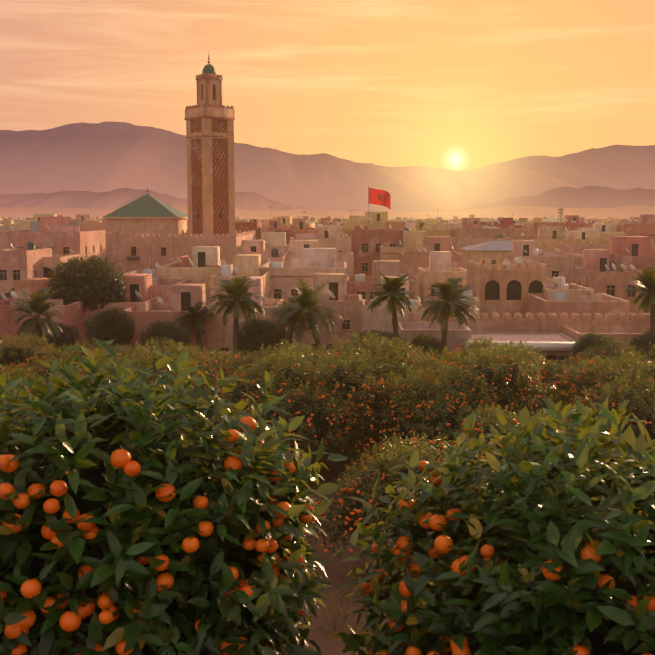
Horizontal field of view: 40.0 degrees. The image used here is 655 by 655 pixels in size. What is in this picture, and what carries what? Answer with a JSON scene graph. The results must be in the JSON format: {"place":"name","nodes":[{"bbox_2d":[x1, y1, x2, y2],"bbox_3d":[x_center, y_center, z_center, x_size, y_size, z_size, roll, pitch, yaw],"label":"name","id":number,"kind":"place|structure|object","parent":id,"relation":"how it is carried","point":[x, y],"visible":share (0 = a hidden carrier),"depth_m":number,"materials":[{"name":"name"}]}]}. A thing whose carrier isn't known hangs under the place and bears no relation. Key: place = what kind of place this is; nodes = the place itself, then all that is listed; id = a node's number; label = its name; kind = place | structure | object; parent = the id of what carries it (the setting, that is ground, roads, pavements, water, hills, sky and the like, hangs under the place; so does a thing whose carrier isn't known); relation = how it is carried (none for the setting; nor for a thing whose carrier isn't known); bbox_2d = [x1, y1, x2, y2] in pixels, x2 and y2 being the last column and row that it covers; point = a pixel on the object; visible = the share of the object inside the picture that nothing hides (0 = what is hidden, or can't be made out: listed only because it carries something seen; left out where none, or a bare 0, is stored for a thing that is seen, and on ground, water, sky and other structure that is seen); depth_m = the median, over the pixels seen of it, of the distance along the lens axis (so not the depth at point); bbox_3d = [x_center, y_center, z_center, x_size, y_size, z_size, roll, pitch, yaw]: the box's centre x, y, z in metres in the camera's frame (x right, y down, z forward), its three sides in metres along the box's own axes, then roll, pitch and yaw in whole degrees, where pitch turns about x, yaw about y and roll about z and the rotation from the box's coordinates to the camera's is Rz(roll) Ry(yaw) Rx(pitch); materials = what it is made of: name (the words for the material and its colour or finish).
{"place":"outdoors","nodes":[
{"label":"outdoors","id":0,"kind":"place"},
{"bbox_2d":[0,188,363,211],"bbox_3d":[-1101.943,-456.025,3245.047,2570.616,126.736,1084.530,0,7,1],"label":"mountain ridge","id":1,"kind":"structure","parent":0,"point":[117,198],"depth_m":3398.44,"materials":[{"name":"purple stone"}]},
{"bbox_2d":[0,121,654,211],"bbox_3d":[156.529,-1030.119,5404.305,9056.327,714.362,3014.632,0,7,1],"label":"mountain ridge","id":2,"kind":"structure","parent":0,"point":[101,157],"depth_m":5410.28,"materials":[{"name":"purple stone"}]},
{"bbox_2d":[0,205,654,219],"bbox_3d":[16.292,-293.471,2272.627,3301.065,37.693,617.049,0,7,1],"label":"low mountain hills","id":3,"kind":"structure","parent":0,"point":[529,212],"depth_m":2320.52,"materials":[{"name":"stone"}]},
{"bbox_2d":[0,0,654,170],"label":"sky","id":4,"kind":"structure","parent":0,"point":[455,85],"materials":[{"name":"orange"}]},
{"bbox_2d":[305,591,370,635],"bbox_3d":[0.234,8.628,27.107,2.447,1.160,2.572,-2,7,-16],"label":"dry shrub","id":5,"kind":"object","parent":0,"point":[333,623],"visible":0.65,"depth_m":27.03,"materials":[{"name":"brown plant"}]},
{"bbox_2d":[40,219,646,654],"bbox_3d":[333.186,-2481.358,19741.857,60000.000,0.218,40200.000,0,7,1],"label":"ground","id":6,"kind":"structure","parent":0,"point":[336,573],"depth_m":31.38,"materials":[{"name":"soil"}]},
{"bbox_2d":[0,286,13,299],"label":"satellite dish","id":7,"kind":"object","parent":6,"relation":"on","point":[7,295],"visible":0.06,"depth_m":81.12,"materials":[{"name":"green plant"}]},
{"bbox_2d":[0,345,22,382],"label":"orange tree","id":8,"kind":"object","parent":6,"relation":"on","point":[1,367],"visible":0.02,"depth_m":50.45,"materials":[{"name":"green plant"}]},
{"bbox_2d":[0,394,37,452],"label":"orange tree","id":9,"kind":"object","parent":6,"relation":"on","point":[22,415],"depth_m":37.50,"materials":[{"name":"green plant"}]},
{"bbox_2d":[0,358,45,379],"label":"orange tree","id":10,"kind":"object","parent":6,"relation":"on","point":[11,365],"visible":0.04,"depth_m":51.13,"materials":[{"name":"green plant"}]},
{"bbox_2d":[0,366,46,399],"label":"orange tree","id":11,"kind":"object","parent":6,"relation":"on","point":[27,376],"visible":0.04,"depth_m":45.88,"materials":[{"name":"green plant"}]},
{"bbox_2d":[0,332,55,369],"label":"bush","id":12,"kind":"object","parent":6,"relation":"on","point":[12,353],"visible":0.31,"depth_m":55.13,"materials":[{"name":"green plant"}]},
{"bbox_2d":[8,287,62,353],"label":"palm","id":13,"kind":"object","parent":6,"relation":"on","point":[38,305],"visible":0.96,"depth_m":60.84,"materials":[{"name":"green plant"}]},
{"bbox_2d":[29,321,79,359],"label":"bush","id":14,"kind":"object","parent":6,"relation":"on","point":[60,340],"visible":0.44,"depth_m":70.16,"materials":[{"name":"green plant"}]},
{"bbox_2d":[5,338,111,381],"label":"orange tree","id":15,"kind":"object","parent":6,"relation":"on","point":[39,368],"visible":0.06,"depth_m":50.39,"materials":[{"name":"green plant"}]},
{"bbox_2d":[46,254,127,311],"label":"broadleaf tree","id":16,"kind":"object","parent":6,"relation":"on","point":[92,285],"visible":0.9,"depth_m":74.96,"materials":[{"name":"green plant"}]},
{"bbox_2d":[14,356,161,465],"bbox_3d":[-10.878,4.430,40.118,7.295,6.219,6.602,1,7,6],"label":"orange tree","id":17,"kind":"object","parent":6,"relation":"on","point":[78,373],"visible":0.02,"depth_m":40.62,"materials":[{"name":"green plant"}]},
{"bbox_2d":[83,306,135,346],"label":"bush","id":18,"kind":"object","parent":6,"relation":"on","point":[108,327],"visible":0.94,"depth_m":68.13,"materials":[{"name":"green plant"}]},
{"bbox_2d":[91,343,163,364],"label":"orange tree","id":19,"kind":"object","parent":6,"relation":"on","point":[121,351],"visible":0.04,"depth_m":54.52,"materials":[{"name":"green plant"}]},
{"bbox_2d":[74,346,199,391],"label":"orange tree","id":20,"kind":"object","parent":6,"relation":"on","point":[154,376],"visible":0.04,"depth_m":45.03,"materials":[{"name":"green plant"}]},
{"bbox_2d":[139,319,192,354],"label":"bush","id":21,"kind":"object","parent":6,"relation":"on","point":[163,332],"visible":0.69,"depth_m":66.63,"materials":[{"name":"green plant"}]},
{"bbox_2d":[106,342,228,405],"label":"orange tree","id":22,"kind":"object","parent":6,"relation":"on","point":[194,371],"visible":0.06,"depth_m":47.95,"materials":[{"name":"green plant"}]},
{"bbox_2d":[0,337,347,654],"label":"orange tree","id":23,"kind":"object","parent":6,"relation":"on","point":[123,531],"visible":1,"depth_m":4.38,"materials":[{"name":"green plant"}]},
{"bbox_2d":[103,185,255,288],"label":"mosque hall","id":24,"kind":"structure","parent":6,"relation":"on","point":[136,228],"depth_m":150.39,"materials":[{"name":"paint"}]},
{"bbox_2d":[132,336,229,401],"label":"orange tree","id":25,"kind":"object","parent":6,"relation":"on","point":[179,348],"visible":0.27,"depth_m":50.18,"materials":[{"name":"green plant"}]},
{"bbox_2d":[171,301,215,356],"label":"palm","id":26,"kind":"object","parent":6,"relation":"on","point":[195,322],"visible":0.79,"depth_m":69.83,"materials":[{"name":"green plant"}]},
{"bbox_2d":[184,55,234,236],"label":"minaret","id":27,"kind":"object","parent":6,"relation":"on","point":[209,118],"visible":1,"depth_m":168.16,"materials":[{"name":"paint"}]},
{"bbox_2d":[188,348,250,386],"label":"orange tree","id":28,"kind":"object","parent":6,"relation":"on","point":[226,359],"visible":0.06,"depth_m":55.38,"materials":[{"name":"green plant"}]},
{"bbox_2d":[171,400,277,469],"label":"orange tree","id":29,"kind":"object","parent":6,"relation":"on","point":[214,418],"depth_m":36.79,"materials":[{"name":"green plant"}]},
{"bbox_2d":[203,274,270,363],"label":"palm","id":30,"kind":"object","parent":6,"relation":"on","point":[242,305],"visible":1,"depth_m":65.91,"materials":[{"name":"green plant"}]},
{"bbox_2d":[226,355,281,376],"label":"orange tree","id":31,"kind":"object","parent":6,"relation":"on","point":[243,364],"visible":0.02,"depth_m":51.97,"materials":[{"name":"green plant"}]},
{"bbox_2d":[238,318,288,357],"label":"bush","id":32,"kind":"object","parent":6,"relation":"on","point":[254,337],"visible":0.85,"depth_m":66.57,"materials":[{"name":"green plant"}]},
{"bbox_2d":[204,346,332,453],"bbox_3d":[-2.629,3.831,44.424,7.030,6.328,6.362,-1,7,-9],"label":"orange tree","id":33,"kind":"object","parent":6,"relation":"on","point":[268,365],"visible":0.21,"depth_m":42.74,"materials":[{"name":"green plant"}]},
{"bbox_2d":[209,338,329,397],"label":"orange tree","id":34,"kind":"object","parent":6,"relation":"on","point":[249,366],"visible":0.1,"depth_m":50.58,"materials":[{"name":"green plant"}]},
{"bbox_2d":[269,295,313,350],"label":"palm","id":35,"kind":"object","parent":6,"relation":"on","point":[287,325],"visible":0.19,"depth_m":70.53,"materials":[{"name":"green plant"}]},
{"bbox_2d":[254,339,333,365],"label":"orange tree","id":36,"kind":"object","parent":6,"relation":"on","point":[319,349],"visible":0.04,"depth_m":54.52,"materials":[{"name":"green plant"}]},
{"bbox_2d":[237,375,366,464],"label":"orange tree","id":37,"kind":"object","parent":6,"relation":"on","point":[320,421],"visible":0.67,"depth_m":40.36,"materials":[{"name":"green plant"}]},
{"bbox_2d":[268,278,344,357],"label":"palm","id":38,"kind":"object","parent":6,"relation":"on","point":[307,304],"visible":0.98,"depth_m":65.58,"materials":[{"name":"green plant"}]},
{"bbox_2d":[0,215,654,372],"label":"city buildings","id":39,"kind":"structure","parent":6,"relation":"on","point":[559,301],"depth_m":88.27,"materials":[{"name":"paint"}]},
{"bbox_2d":[368,186,390,229],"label":"flag","id":40,"kind":"object","parent":39,"relation":"on","point":[378,197],"visible":0.98,"depth_m":136.53,"materials":[{"name":"fabric"}]},
{"bbox_2d":[0,211,654,267],"bbox_3d":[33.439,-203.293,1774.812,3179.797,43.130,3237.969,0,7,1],"label":"town houses","id":41,"kind":"structure","parent":6,"relation":"on","point":[545,233],"depth_m":192.16,"materials":[{"name":"paint"}]},
{"bbox_2d":[277,346,415,470],"bbox_3d":[0.867,3.826,44.127,7.241,6.413,6.554,4,8,29],"label":"orange tree","id":42,"kind":"object","parent":6,"relation":"on","point":[342,378],"visible":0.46,"depth_m":41.91,"materials":[{"name":"green plant"}]},
{"bbox_2d":[317,336,419,442],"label":"orange tree","id":43,"kind":"object","parent":6,"relation":"on","point":[380,344],"visible":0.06,"depth_m":48.40,"materials":[{"name":"green plant"}]},
{"bbox_2d":[345,330,408,351],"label":"bush","id":44,"kind":"object","parent":6,"relation":"on","point":[386,335],"visible":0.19,"depth_m":69.03,"materials":[{"name":"green plant"}]},
{"bbox_2d":[330,329,438,440],"bbox_3d":[2.390,3.235,49.265,7.850,6.295,7.781,3,8,25],"label":"orange tree","id":45,"kind":"object","parent":6,"relation":"on","point":[335,343],"visible":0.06,"depth_m":48.97,"materials":[{"name":"green plant"}]},
{"bbox_2d":[363,272,421,340],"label":"palm","id":46,"kind":"object","parent":6,"relation":"on","point":[391,287],"visible":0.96,"depth_m":66.79,"materials":[{"name":"green plant"}]},
{"bbox_2d":[347,343,448,445],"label":"orange tree","id":47,"kind":"object","parent":6,"relation":"on","point":[403,370],"visible":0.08,"depth_m":44.81,"materials":[{"name":"green plant"}]},
{"bbox_2d":[304,431,495,571],"bbox_3d":[2.649,6.224,31.393,6.239,4.846,6.342,4,8,31],"label":"orange tree","id":48,"kind":"object","parent":6,"relation":"on","point":[348,511],"visible":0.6,"depth_m":30.20,"materials":[{"name":"green plant"}]},
{"bbox_2d":[348,358,498,460],"bbox_3d":[4.248,4.440,41.206,6.856,5.920,5.547,3,8,23],"label":"orange tree","id":49,"kind":"object","parent":6,"relation":"on","point":[436,408],"visible":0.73,"depth_m":40.28,"materials":[{"name":"green plant"}]},
{"bbox_2d":[408,334,444,361],"bbox_3d":[7.100,2.381,65.649,3.273,3.872,3.008,-1,7,-7],"label":"bush","id":50,"kind":"object","parent":6,"relation":"on","point":[418,341],"visible":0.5,"depth_m":64.84,"materials":[{"name":"green plant"}]},
{"bbox_2d":[418,277,484,360],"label":"palm","id":51,"kind":"object","parent":6,"relation":"on","point":[448,294],"visible":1,"depth_m":64.73,"materials":[{"name":"green plant"}]},
{"bbox_2d":[412,346,505,380],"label":"orange tree","id":52,"kind":"object","parent":6,"relation":"on","point":[442,358],"visible":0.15,"depth_m":46.79,"materials":[{"name":"green plant"}]},
{"bbox_2d":[325,396,654,654],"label":"orange tree","id":53,"kind":"object","parent":6,"relation":"on","point":[556,572],"visible":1,"depth_m":4.38,"materials":[{"name":"green plant"}]},
{"bbox_2d":[447,336,554,393],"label":"orange tree","id":54,"kind":"object","parent":6,"relation":"on","point":[489,343],"visible":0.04,"depth_m":48.57,"materials":[{"name":"green plant"}]},
{"bbox_2d":[428,340,583,422],"bbox_3d":[8.785,3.788,44.208,7.847,6.465,7.917,2,7,14],"label":"orange tree","id":55,"kind":"object","parent":6,"relation":"on","point":[512,392],"visible":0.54,"depth_m":42.96,"materials":[{"name":"green plant"}]},
{"bbox_2d":[453,403,586,490],"bbox_3d":[7.597,5.500,37.315,6.511,4.796,6.405,6,10,41],"label":"orange tree","id":56,"kind":"object","parent":6,"relation":"on","point":[481,426],"visible":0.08,"depth_m":36.52,"materials":[{"name":"green plant"}]},
{"bbox_2d":[558,208,564,220],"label":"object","id":57,"kind":"object","parent":6,"relation":"on","point":[561,212],"visible":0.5,"depth_m":512.85,"materials":[{"name":"paint"}]},
{"bbox_2d":[529,358,607,408],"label":"orange tree","id":58,"kind":"object","parent":6,"relation":"on","point":[550,379],"visible":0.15,"depth_m":47.40,"materials":[{"name":"green plant"}]},
{"bbox_2d":[569,332,621,360],"bbox_3d":[19.156,2.387,64.389,3.636,4.175,3.342,2,7,14],"label":"bush","id":59,"kind":"object","parent":6,"relation":"on","point":[582,343],"visible":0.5,"depth_m":63.73,"materials":[{"name":"green plant"}]},
{"bbox_2d":[556,337,641,372],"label":"orange tree","id":60,"kind":"object","parent":6,"relation":"on","point":[605,352],"visible":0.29,"depth_m":54.84,"materials":[{"name":"green plant"}]},
{"bbox_2d":[548,342,654,414],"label":"orange tree","id":61,"kind":"object","parent":6,"relation":"on","point":[604,378],"visible":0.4,"depth_m":44.78,"materials":[{"name":"green plant"}]},
{"bbox_2d":[560,365,654,468],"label":"orange tree","id":62,"kind":"object","parent":6,"relation":"on","point":[640,405],"visible":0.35,"depth_m":39.37,"materials":[{"name":"green plant"}]},
{"bbox_2d":[563,355,653,384],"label":"orange tree","id":63,"kind":"object","parent":6,"relation":"on","point":[596,357],"visible":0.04,"depth_m":48.29,"materials":[{"name":"green plant"}]},
{"bbox_2d":[623,266,654,361],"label":"palm","id":64,"kind":"object","parent":6,"relation":"on","point":[646,283],"visible":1,"depth_m":66.09,"materials":[{"name":"green plant"}]},
{"bbox_2d":[627,326,654,358],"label":"bush","id":65,"kind":"object","parent":6,"relation":"on","point":[645,339],"visible":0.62,"depth_m":66.42,"materials":[{"name":"green plant"}]},
{"bbox_2d":[438,185,654,211],"bbox_3d":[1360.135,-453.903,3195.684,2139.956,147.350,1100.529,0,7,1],"label":"mountain ridge","id":66,"kind":"structure","parent":0,"point":[594,196],"depth_m":3366.31,"materials":[{"name":"stone"}]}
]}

